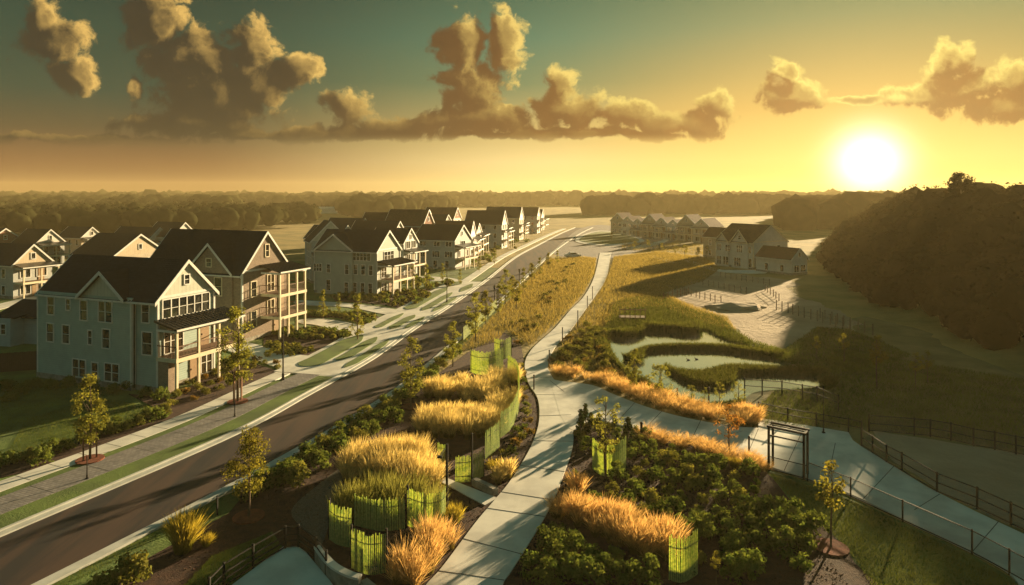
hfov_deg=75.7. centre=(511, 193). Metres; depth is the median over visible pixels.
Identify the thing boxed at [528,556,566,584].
shrub
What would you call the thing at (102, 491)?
kerb
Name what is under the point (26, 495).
pavement
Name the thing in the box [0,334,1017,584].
turf grass
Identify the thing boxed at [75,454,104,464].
mulch ring
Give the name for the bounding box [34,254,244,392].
house
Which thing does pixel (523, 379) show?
shrub
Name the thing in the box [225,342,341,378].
driveway
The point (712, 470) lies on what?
shrub
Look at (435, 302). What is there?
verge
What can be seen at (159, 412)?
shrub
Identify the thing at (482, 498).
path
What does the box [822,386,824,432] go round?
street lamp
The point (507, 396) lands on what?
ornamental grass
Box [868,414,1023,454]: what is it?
rail fence
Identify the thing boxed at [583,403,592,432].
conifer
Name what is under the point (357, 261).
house
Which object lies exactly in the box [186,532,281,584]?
lawn
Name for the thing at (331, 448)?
shrub
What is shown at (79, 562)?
kerb
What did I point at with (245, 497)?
shrub
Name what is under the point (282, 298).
door
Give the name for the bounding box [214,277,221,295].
window
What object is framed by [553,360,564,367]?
shrub
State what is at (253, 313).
window
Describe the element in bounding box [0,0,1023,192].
sky
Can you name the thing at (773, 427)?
pergola frame
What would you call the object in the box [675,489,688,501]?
shrub
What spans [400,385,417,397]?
shrub
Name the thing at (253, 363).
shrub
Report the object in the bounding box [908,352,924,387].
sapling
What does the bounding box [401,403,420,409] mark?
mulch ring
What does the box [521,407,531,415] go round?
shrub
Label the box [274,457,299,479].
shrub
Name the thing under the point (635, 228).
house
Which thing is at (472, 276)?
pavement
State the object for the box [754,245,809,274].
house
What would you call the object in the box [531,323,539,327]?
shrub
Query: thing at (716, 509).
shrub
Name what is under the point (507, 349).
slat screen
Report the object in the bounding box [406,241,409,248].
window
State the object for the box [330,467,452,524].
ornamental grass
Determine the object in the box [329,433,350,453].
shrub
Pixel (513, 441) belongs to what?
shrub
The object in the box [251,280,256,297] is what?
window
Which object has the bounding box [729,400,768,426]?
ornamental grass
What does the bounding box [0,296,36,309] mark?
driveway
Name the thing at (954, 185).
oak tree
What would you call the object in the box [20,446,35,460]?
shrub
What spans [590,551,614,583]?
shrub
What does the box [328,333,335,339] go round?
shrub
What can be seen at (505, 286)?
young tree
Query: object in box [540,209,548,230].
house
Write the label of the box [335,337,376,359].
verge
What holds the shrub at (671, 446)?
on the mulch bed at (860, 576)
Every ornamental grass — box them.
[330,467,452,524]
[332,431,442,485]
[381,530,443,584]
[395,453,452,498]
[406,511,463,563]
[411,399,506,439]
[420,370,502,403]
[480,385,523,412]
[483,361,522,390]
[542,486,693,563]
[549,361,750,422]
[634,421,776,471]
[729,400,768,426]
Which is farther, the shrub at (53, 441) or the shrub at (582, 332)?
the shrub at (582, 332)
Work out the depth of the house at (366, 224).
155.64 m
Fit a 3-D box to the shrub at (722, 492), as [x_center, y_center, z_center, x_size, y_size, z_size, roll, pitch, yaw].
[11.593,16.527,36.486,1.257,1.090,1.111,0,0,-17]
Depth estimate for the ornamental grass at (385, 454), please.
39.09 m
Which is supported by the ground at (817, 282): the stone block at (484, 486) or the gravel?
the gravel
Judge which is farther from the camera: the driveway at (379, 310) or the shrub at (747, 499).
the driveway at (379, 310)
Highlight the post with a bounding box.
[471,433,472,484]
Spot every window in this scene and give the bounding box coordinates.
[0,323,5,334]
[1,269,5,278]
[1,285,5,295]
[20,269,30,278]
[20,284,30,294]
[31,252,35,258]
[36,268,46,276]
[41,247,48,252]
[46,322,53,342]
[47,295,54,315]
[53,256,60,262]
[62,324,69,344]
[65,298,70,310]
[72,358,85,377]
[79,300,87,320]
[87,329,92,345]
[91,361,98,380]
[98,301,112,323]
[101,328,110,348]
[104,362,119,382]
[138,243,142,249]
[141,305,149,323]
[141,331,152,355]
[162,291,209,318]
[163,329,183,354]
[183,273,189,284]
[200,353,212,374]
[205,258,211,266]
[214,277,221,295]
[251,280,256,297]
[251,310,256,327]
[265,244,269,256]
[267,274,274,291]
[267,298,274,313]
[313,263,321,271]
[326,264,330,272]
[326,279,330,290]
[344,264,348,274]
[344,282,348,292]
[353,253,370,260]
[353,264,357,274]
[353,282,356,292]
[360,282,364,292]
[361,264,364,274]
[368,265,372,275]
[368,283,372,292]
[381,265,386,277]
[381,282,386,290]
[384,250,393,259]
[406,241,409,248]
[412,240,415,247]
[419,241,425,245]
[432,251,439,257]
[433,241,439,246]
[433,260,436,268]
[444,251,452,257]
[445,242,451,246]
[717,243,720,250]
[717,255,720,263]
[723,256,728,264]
[725,244,730,251]
[734,257,740,266]
[736,245,742,252]
[748,246,751,253]
[748,258,751,267]
[764,262,768,269]
[780,264,783,271]
[794,265,798,272]
[800,264,805,271]
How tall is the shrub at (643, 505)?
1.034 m
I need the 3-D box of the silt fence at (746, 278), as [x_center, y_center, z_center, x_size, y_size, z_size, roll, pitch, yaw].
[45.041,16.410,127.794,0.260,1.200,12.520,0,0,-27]
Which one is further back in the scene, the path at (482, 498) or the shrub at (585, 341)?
the shrub at (585, 341)
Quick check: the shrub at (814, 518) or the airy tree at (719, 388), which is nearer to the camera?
the shrub at (814, 518)
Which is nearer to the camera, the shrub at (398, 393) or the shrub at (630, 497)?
the shrub at (630, 497)
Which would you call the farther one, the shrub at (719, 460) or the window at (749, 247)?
the window at (749, 247)
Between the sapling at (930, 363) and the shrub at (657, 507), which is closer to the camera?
the shrub at (657, 507)
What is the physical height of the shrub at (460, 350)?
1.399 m
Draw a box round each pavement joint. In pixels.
[18,373,286,479]
[32,383,289,492]
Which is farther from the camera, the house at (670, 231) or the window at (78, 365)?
the house at (670, 231)
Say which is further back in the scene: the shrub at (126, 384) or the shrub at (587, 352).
the shrub at (587, 352)
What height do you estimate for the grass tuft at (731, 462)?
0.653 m
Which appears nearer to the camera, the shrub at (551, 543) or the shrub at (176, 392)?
the shrub at (551, 543)
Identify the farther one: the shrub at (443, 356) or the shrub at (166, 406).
the shrub at (443, 356)
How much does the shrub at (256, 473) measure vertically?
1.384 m
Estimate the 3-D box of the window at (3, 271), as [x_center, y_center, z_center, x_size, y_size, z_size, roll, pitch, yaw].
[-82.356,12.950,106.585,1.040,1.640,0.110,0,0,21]
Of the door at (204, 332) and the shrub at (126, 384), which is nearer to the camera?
the shrub at (126, 384)
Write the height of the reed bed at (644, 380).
0.409 m
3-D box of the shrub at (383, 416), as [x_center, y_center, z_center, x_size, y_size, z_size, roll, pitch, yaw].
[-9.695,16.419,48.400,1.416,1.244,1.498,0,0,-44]
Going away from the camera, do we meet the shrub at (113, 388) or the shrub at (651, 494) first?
the shrub at (651, 494)
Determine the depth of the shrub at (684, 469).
39.01 m
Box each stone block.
[360,578,375,584]
[472,477,497,495]
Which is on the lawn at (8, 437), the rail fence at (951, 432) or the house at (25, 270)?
the house at (25, 270)
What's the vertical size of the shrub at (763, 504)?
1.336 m
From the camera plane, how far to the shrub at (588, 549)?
30.14 m
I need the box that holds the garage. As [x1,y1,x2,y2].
[0,299,36,346]
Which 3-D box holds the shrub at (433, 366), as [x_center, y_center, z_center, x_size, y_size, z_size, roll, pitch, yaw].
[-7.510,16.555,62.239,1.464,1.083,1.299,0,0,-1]
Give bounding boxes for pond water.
[609,330,823,402]
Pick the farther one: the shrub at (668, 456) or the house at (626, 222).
the house at (626, 222)
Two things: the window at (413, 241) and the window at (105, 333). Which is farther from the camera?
the window at (413, 241)
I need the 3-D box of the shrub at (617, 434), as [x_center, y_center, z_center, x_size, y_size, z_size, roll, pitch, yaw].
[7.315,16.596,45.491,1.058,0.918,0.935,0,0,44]
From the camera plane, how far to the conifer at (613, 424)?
46.10 m
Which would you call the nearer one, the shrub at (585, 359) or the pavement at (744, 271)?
the shrub at (585, 359)
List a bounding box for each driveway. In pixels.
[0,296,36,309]
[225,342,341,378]
[294,300,394,313]
[298,319,360,333]
[408,276,458,280]
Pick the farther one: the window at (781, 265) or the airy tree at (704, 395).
the window at (781, 265)
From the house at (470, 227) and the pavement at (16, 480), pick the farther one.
the house at (470, 227)
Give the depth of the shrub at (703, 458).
40.94 m
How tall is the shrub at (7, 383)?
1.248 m
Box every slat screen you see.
[328,498,351,546]
[350,524,387,574]
[354,493,405,530]
[407,485,445,528]
[437,440,445,462]
[455,448,483,482]
[470,347,502,374]
[485,421,499,458]
[494,335,511,358]
[500,356,519,437]
[592,436,625,476]
[668,528,697,582]
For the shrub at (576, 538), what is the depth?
30.71 m
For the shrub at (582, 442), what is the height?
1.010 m
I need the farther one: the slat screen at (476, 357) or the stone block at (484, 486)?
the slat screen at (476, 357)
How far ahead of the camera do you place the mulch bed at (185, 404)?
52.32 m
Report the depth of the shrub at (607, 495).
36.09 m
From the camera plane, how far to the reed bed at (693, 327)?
81.05 m
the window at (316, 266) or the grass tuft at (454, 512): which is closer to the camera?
the grass tuft at (454, 512)
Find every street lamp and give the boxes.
[85,456,88,478]
[233,383,235,416]
[280,318,285,379]
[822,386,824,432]
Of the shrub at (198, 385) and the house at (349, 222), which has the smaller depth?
the shrub at (198, 385)
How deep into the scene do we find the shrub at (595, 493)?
35.99 m
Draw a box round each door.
[32,283,37,295]
[38,268,43,279]
[54,246,58,253]
[190,358,196,379]
[200,326,208,344]
[274,320,278,330]
[278,274,283,289]
[278,297,283,311]
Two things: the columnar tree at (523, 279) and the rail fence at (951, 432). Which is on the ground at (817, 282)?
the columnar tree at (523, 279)
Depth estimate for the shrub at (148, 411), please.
48.80 m
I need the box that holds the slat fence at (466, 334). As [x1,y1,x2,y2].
[463,300,496,339]
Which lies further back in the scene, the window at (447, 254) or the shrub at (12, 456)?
the window at (447, 254)
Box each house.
[0,228,17,242]
[0,243,61,298]
[11,229,71,263]
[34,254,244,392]
[59,226,99,256]
[68,232,157,257]
[114,226,162,243]
[150,229,310,341]
[153,222,191,244]
[303,224,350,265]
[304,220,338,282]
[312,229,417,296]
[329,217,365,227]
[351,220,403,229]
[362,212,387,220]
[375,227,427,276]
[385,209,434,233]
[415,224,480,269]
[426,207,461,220]
[431,214,451,220]
[434,221,484,259]
[465,210,514,248]
[474,223,488,253]
[486,207,528,239]
[507,226,512,242]
[522,207,545,232]
[523,218,529,236]
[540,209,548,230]
[610,212,631,232]
[620,216,640,234]
[628,218,644,236]
[639,213,663,237]
[652,217,674,238]
[662,219,680,239]
[674,214,701,240]
[691,218,723,242]
[701,227,725,257]
[713,223,788,269]
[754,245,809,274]
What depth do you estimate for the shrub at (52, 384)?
56.68 m
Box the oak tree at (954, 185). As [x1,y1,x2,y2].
[939,171,977,195]
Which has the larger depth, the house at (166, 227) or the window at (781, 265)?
the house at (166, 227)
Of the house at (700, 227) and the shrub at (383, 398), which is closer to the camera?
the shrub at (383, 398)
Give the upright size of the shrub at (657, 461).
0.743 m
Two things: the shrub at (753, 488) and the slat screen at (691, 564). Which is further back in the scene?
the shrub at (753, 488)
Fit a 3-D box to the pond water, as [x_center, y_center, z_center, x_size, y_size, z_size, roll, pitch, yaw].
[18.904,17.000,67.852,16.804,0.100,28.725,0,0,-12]
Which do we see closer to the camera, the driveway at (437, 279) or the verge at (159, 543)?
the verge at (159, 543)
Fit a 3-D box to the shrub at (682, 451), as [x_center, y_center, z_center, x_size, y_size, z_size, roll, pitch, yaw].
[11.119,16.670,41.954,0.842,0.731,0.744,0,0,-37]
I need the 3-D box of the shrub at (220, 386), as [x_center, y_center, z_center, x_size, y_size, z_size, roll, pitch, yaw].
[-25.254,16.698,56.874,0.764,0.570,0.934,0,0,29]
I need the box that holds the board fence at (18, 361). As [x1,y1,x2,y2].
[0,351,36,371]
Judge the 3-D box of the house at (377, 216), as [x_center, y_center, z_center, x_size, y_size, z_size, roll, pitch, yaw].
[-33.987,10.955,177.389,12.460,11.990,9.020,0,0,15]
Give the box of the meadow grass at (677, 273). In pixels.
[456,240,736,390]
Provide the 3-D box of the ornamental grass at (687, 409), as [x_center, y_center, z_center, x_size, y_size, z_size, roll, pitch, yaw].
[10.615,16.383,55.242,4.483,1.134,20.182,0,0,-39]
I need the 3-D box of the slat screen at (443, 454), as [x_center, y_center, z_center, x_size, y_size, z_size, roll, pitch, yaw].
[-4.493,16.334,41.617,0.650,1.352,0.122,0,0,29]
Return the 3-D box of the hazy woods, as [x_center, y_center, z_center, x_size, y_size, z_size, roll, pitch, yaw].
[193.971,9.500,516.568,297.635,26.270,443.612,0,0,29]
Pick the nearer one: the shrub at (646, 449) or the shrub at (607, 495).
the shrub at (607, 495)
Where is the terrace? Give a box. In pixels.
[232,547,332,584]
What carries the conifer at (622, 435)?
on the mulch bed at (860, 576)
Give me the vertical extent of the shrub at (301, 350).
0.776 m
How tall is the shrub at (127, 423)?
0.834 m
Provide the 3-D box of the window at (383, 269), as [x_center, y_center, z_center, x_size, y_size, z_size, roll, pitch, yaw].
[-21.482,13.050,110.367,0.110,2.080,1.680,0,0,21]
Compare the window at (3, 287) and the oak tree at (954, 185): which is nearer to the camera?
the window at (3, 287)
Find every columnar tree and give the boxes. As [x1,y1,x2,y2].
[318,289,327,318]
[335,294,340,310]
[348,293,364,338]
[409,266,415,287]
[422,264,429,286]
[440,263,445,279]
[494,283,503,315]
[520,267,527,289]
[536,257,542,273]
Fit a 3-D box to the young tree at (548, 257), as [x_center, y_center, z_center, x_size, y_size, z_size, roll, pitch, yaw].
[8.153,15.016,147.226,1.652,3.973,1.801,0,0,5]
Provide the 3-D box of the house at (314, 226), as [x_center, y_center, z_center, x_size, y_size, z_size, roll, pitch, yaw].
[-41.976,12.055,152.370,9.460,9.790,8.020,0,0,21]
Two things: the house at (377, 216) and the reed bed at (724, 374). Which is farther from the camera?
the house at (377, 216)
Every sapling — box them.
[710,550,720,583]
[811,336,820,358]
[813,460,847,546]
[838,333,849,359]
[868,334,888,388]
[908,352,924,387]
[921,350,934,382]
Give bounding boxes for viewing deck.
[619,307,645,319]
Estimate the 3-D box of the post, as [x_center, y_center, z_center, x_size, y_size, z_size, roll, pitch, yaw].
[-2.342,15.462,38.347,0.147,3.075,0.148,0,0,0]
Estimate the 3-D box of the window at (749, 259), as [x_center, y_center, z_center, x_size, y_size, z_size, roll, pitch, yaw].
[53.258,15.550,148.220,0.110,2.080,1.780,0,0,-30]
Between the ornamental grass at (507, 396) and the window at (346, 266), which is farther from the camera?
the window at (346, 266)
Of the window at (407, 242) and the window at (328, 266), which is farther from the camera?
the window at (407, 242)
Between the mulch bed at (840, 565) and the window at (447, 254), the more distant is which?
the window at (447, 254)
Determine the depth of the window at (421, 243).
150.23 m
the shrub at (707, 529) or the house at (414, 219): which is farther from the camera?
the house at (414, 219)
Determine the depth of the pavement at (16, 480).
45.64 m
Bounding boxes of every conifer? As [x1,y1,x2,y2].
[573,409,586,433]
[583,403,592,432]
[585,412,594,434]
[595,413,601,435]
[611,414,617,433]
[619,424,627,446]
[621,416,633,448]
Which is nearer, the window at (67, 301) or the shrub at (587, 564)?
the shrub at (587, 564)
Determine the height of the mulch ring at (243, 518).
0.070 m
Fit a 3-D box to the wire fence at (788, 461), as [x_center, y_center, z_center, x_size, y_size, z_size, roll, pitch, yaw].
[16.631,16.535,39.753,2.363,0.950,0.070,0,0,39]
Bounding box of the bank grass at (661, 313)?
[601,295,803,363]
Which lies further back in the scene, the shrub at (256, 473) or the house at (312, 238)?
the house at (312, 238)
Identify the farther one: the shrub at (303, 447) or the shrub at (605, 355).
the shrub at (605, 355)
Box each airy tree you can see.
[589,396,623,478]
[687,384,694,398]
[700,387,709,403]
[713,404,744,449]
[714,381,725,403]
[731,381,745,402]
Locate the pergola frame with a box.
[766,421,809,479]
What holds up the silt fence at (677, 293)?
on the sand at (779, 328)
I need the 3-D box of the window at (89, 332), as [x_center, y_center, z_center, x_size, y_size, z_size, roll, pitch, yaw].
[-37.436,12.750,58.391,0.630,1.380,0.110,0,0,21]
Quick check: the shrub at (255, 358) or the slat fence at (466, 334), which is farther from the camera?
the slat fence at (466, 334)
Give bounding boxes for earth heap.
[704,301,767,310]
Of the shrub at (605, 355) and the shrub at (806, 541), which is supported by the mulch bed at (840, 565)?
the shrub at (806, 541)
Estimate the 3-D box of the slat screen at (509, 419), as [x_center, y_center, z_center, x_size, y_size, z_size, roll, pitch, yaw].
[0.000,16.015,53.814,1.253,1.890,16.306,0,0,1]
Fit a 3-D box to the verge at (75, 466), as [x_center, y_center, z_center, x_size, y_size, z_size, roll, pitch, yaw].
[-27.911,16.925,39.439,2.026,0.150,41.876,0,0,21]
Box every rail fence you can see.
[744,378,838,411]
[758,401,861,431]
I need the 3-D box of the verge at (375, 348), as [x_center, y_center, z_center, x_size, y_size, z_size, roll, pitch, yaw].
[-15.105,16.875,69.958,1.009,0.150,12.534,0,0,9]
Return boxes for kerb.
[0,227,575,536]
[31,228,589,584]
[575,231,643,245]
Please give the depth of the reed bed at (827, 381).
57.88 m
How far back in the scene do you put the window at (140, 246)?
124.45 m
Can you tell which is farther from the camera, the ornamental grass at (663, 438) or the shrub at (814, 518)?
the ornamental grass at (663, 438)
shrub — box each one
[0,378,18,391]
[0,390,19,402]
[0,448,21,466]
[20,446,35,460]
[25,376,43,388]
[26,445,54,467]
[36,437,63,458]
[41,377,58,389]
[52,437,77,449]
[59,375,76,388]
[74,424,99,441]
[83,379,100,390]
[86,570,119,584]
[89,426,107,436]
[97,549,152,584]
[100,419,123,434]
[106,382,121,394]
[107,416,127,431]
[120,380,132,388]
[121,419,135,431]
[130,413,145,426]
[136,386,152,397]
[137,406,155,422]
[146,405,168,418]
[150,386,170,400]
[153,401,171,415]
[167,399,178,405]
[171,388,181,398]
[179,387,190,393]
[183,378,196,385]
[194,381,201,389]
[196,373,208,378]
[200,386,210,394]
[206,379,214,384]
[210,367,216,375]
[214,376,222,382]
[214,383,224,389]
[236,478,263,502]
[243,468,277,490]
[248,360,257,368]
[251,355,262,360]
[262,467,282,489]
[263,342,271,347]
[264,349,272,356]
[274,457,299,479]
[275,456,304,479]
[281,460,311,487]
[287,349,296,355]
[291,346,298,352]
[293,441,316,462]
[294,331,304,338]
[297,331,308,338]
[297,348,306,353]
[303,446,331,469]
[305,345,314,351]
[312,432,333,449]
[326,436,347,454]
[327,330,334,335]
[327,419,349,439]
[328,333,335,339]
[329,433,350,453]
[336,329,347,335]
[339,332,350,337]
[343,413,362,426]
[345,426,369,442]
[355,404,373,419]
[356,419,374,434]
[367,419,381,435]
[369,409,388,423]
[374,394,390,408]
[381,298,390,302]
[382,397,401,413]
[385,405,404,422]
[391,387,409,400]
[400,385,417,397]
[403,378,418,389]
[411,296,422,302]
[416,366,430,381]
[421,368,442,379]
[426,363,439,372]
[433,356,447,366]
[441,347,457,359]
[454,343,462,354]
[500,449,509,457]
[506,445,517,454]
[509,436,522,446]
[510,425,522,434]
[516,431,526,438]
[518,548,543,581]
[519,423,530,429]
[520,376,527,382]
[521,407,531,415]
[522,401,530,407]
[522,417,532,422]
[524,427,535,434]
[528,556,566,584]
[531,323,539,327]
[536,524,558,555]
[540,536,570,565]
[548,521,565,534]
[549,551,591,583]
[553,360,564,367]
[554,527,584,553]
[555,355,565,361]
[557,347,572,358]
[563,334,573,339]
[564,345,572,350]
[566,554,605,584]
[572,344,579,352]
[573,357,589,370]
[573,430,585,438]
[575,353,586,359]
[578,328,585,335]
[578,435,591,451]
[578,541,602,562]
[579,345,592,351]
[580,332,593,338]
[581,337,593,347]
[582,320,591,327]
[582,357,593,365]
[584,489,602,503]
[585,350,594,357]
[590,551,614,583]
[597,352,610,360]
[600,328,610,335]
[600,358,610,367]
[602,421,615,433]
[603,489,615,501]
[605,480,619,494]
[606,459,629,480]
[607,544,625,562]
[609,558,638,584]
[611,426,622,438]
[615,492,636,505]
[623,477,646,502]
[626,446,636,459]
[628,441,642,454]
[630,552,662,584]
[631,465,645,478]
[632,425,639,436]
[632,433,646,443]
[632,477,645,487]
[634,501,649,520]
[639,438,659,459]
[639,457,649,465]
[641,426,652,437]
[642,487,664,506]
[645,465,664,483]
[647,498,672,520]
[653,457,665,467]
[657,448,678,466]
[660,483,674,494]
[664,466,683,487]
[664,494,685,512]
[666,443,679,453]
[674,462,695,478]
[674,512,699,542]
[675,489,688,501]
[678,452,701,467]
[680,449,689,458]
[682,474,706,491]
[688,508,712,529]
[692,515,718,541]
[693,504,703,512]
[694,464,704,474]
[696,452,710,465]
[696,492,709,503]
[698,550,706,565]
[701,463,723,487]
[707,452,728,469]
[709,480,730,502]
[711,504,731,525]
[714,515,743,538]
[717,544,737,560]
[718,528,748,551]
[719,552,747,584]
[726,478,741,492]
[727,469,741,479]
[729,487,753,506]
[730,492,764,522]
[732,547,766,580]
[738,457,760,475]
[739,525,774,551]
[741,511,767,534]
[747,483,760,492]
[752,477,760,485]
[752,493,784,517]
[760,506,793,535]
[765,525,797,560]
[770,495,803,516]
[782,511,816,540]
[788,551,813,573]
[794,509,833,537]
[794,530,819,555]
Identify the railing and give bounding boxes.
[208,524,327,584]
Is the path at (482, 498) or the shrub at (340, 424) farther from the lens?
the shrub at (340, 424)
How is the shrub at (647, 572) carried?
on the mulch bed at (860, 576)
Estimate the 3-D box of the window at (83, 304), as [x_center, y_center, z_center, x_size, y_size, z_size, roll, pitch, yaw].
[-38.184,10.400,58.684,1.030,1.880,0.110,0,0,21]
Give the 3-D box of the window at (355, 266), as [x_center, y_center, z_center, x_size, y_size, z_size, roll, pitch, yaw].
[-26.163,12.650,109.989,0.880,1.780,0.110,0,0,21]
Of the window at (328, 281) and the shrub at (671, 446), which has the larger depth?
the window at (328, 281)
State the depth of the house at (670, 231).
242.21 m
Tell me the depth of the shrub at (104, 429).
46.03 m
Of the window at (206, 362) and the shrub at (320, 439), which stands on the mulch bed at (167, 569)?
the shrub at (320, 439)
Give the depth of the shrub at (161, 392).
53.47 m
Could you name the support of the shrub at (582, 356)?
on the ground at (817, 282)
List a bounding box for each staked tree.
[70,372,109,460]
[215,305,253,402]
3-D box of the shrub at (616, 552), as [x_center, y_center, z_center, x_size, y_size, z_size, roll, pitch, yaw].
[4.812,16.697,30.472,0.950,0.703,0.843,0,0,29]
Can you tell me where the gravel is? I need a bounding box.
[291,469,349,543]
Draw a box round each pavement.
[0,372,289,491]
[0,373,318,514]
[274,281,480,375]
[461,229,563,281]
[626,239,668,249]
[686,260,766,273]
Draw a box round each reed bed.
[585,327,641,381]
[608,322,646,337]
[620,341,786,362]
[638,375,747,406]
[643,319,704,333]
[664,361,828,387]
[818,375,840,388]
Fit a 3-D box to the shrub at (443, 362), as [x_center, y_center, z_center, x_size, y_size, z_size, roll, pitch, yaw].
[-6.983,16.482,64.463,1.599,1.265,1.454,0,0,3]
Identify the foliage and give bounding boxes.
[0,192,368,224]
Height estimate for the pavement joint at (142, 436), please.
0.014 m
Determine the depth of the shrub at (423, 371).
59.75 m
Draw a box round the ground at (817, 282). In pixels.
[15,204,1023,580]
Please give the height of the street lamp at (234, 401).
2.647 m
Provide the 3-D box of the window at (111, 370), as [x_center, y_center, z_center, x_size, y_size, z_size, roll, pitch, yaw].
[-34.918,15.600,57.421,1.880,1.680,0.110,0,0,21]
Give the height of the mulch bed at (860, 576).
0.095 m
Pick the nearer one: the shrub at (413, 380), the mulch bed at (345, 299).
the shrub at (413, 380)
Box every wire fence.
[216,472,266,515]
[770,456,806,478]
[807,461,1023,580]
[861,428,1023,529]
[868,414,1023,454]
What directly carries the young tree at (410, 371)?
on the mulch ring at (406, 406)
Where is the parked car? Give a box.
[564,252,580,257]
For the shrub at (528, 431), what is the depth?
46.30 m
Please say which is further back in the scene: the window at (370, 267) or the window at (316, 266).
the window at (316, 266)
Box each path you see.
[426,253,610,584]
[442,477,495,505]
[548,375,1023,584]
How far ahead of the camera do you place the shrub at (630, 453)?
41.94 m
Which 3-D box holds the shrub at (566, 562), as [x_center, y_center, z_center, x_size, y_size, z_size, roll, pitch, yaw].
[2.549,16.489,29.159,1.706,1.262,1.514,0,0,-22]
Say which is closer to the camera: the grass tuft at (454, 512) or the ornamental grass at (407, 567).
the ornamental grass at (407, 567)
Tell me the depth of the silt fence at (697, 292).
106.63 m
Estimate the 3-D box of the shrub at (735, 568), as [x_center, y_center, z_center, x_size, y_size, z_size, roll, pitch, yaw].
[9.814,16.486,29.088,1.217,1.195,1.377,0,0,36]
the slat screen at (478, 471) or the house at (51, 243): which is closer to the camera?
the slat screen at (478, 471)
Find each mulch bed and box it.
[0,364,274,477]
[118,333,538,584]
[264,327,338,354]
[306,312,378,323]
[333,289,432,307]
[503,422,878,584]
[749,524,854,584]
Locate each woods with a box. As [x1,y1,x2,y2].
[0,188,902,232]
[580,190,900,230]
[816,182,1023,350]
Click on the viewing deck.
(635, 316)
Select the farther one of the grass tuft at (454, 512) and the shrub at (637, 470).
the shrub at (637, 470)
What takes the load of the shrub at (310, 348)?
on the mulch bed at (318, 344)
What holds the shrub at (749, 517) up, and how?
on the mulch bed at (840, 565)
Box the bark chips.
[172,359,848,584]
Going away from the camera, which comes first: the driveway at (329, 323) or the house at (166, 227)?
the driveway at (329, 323)
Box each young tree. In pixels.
[220,425,270,515]
[397,336,426,405]
[443,320,461,366]
[464,291,485,341]
[478,290,493,325]
[498,268,512,303]
[507,275,515,292]
[509,280,522,308]
[527,263,536,283]
[545,252,551,268]
[624,348,641,385]
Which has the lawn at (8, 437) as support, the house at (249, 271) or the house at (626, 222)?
the house at (249, 271)
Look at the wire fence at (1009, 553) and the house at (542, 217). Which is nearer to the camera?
the wire fence at (1009, 553)
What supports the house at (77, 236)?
on the ground at (817, 282)
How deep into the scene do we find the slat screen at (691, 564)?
28.82 m
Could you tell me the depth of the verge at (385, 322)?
86.77 m
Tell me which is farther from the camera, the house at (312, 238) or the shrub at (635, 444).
the house at (312, 238)
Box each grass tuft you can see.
[161,505,214,554]
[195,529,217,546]
[436,500,467,524]
[482,456,503,469]
[488,465,508,483]
[496,456,518,479]
[562,468,591,496]
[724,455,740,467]
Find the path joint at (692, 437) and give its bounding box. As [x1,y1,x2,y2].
[439,377,998,579]
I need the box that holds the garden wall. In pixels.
[314,545,361,584]
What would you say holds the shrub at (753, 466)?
on the mulch bed at (860, 576)
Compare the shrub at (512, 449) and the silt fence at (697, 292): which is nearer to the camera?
the shrub at (512, 449)
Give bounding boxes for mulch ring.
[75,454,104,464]
[227,398,247,404]
[232,509,264,524]
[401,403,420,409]
[816,538,849,556]
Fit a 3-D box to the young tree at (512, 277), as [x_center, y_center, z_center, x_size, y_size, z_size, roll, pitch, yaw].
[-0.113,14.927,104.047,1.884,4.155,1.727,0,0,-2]
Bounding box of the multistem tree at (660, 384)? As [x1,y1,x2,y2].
[645,363,672,393]
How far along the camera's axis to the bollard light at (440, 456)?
34.24 m
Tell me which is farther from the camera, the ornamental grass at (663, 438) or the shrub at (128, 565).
the ornamental grass at (663, 438)
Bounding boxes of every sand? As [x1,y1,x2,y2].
[664,271,866,352]
[876,432,1023,529]
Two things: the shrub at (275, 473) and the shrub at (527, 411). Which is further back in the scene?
the shrub at (527, 411)
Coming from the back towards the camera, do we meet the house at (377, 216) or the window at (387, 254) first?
the house at (377, 216)
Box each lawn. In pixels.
[0,261,498,480]
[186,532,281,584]
[599,304,793,406]
[754,316,1023,531]
[767,470,1017,584]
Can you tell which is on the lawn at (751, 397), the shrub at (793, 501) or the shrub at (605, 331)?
the shrub at (605, 331)
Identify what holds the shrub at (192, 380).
on the mulch bed at (185, 404)
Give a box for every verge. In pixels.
[0,375,332,528]
[0,381,279,496]
[52,287,521,584]
[298,334,362,366]
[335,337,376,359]
[344,339,388,367]
[375,313,403,327]
[389,315,415,328]
[404,287,447,308]
[405,316,424,328]
[421,292,452,309]
[433,296,456,310]
[460,283,472,291]
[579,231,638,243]
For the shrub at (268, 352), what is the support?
on the mulch bed at (318, 344)
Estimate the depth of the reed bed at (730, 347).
70.70 m
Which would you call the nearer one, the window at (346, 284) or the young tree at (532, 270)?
the window at (346, 284)
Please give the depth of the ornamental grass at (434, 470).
37.15 m
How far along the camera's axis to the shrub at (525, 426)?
46.91 m
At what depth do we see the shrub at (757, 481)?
38.36 m
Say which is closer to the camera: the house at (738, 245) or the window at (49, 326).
the window at (49, 326)
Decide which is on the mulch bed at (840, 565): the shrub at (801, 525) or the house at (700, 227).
the shrub at (801, 525)
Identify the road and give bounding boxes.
[0,228,580,584]
[554,225,675,258]
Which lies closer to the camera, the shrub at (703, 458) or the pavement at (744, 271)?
the shrub at (703, 458)
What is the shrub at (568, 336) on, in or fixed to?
on the ground at (817, 282)
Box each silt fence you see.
[663,287,688,298]
[677,286,720,300]
[703,280,746,293]
[720,272,769,284]
[765,284,777,298]
[776,300,850,330]
[820,308,872,334]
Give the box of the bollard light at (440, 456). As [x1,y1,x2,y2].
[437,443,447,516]

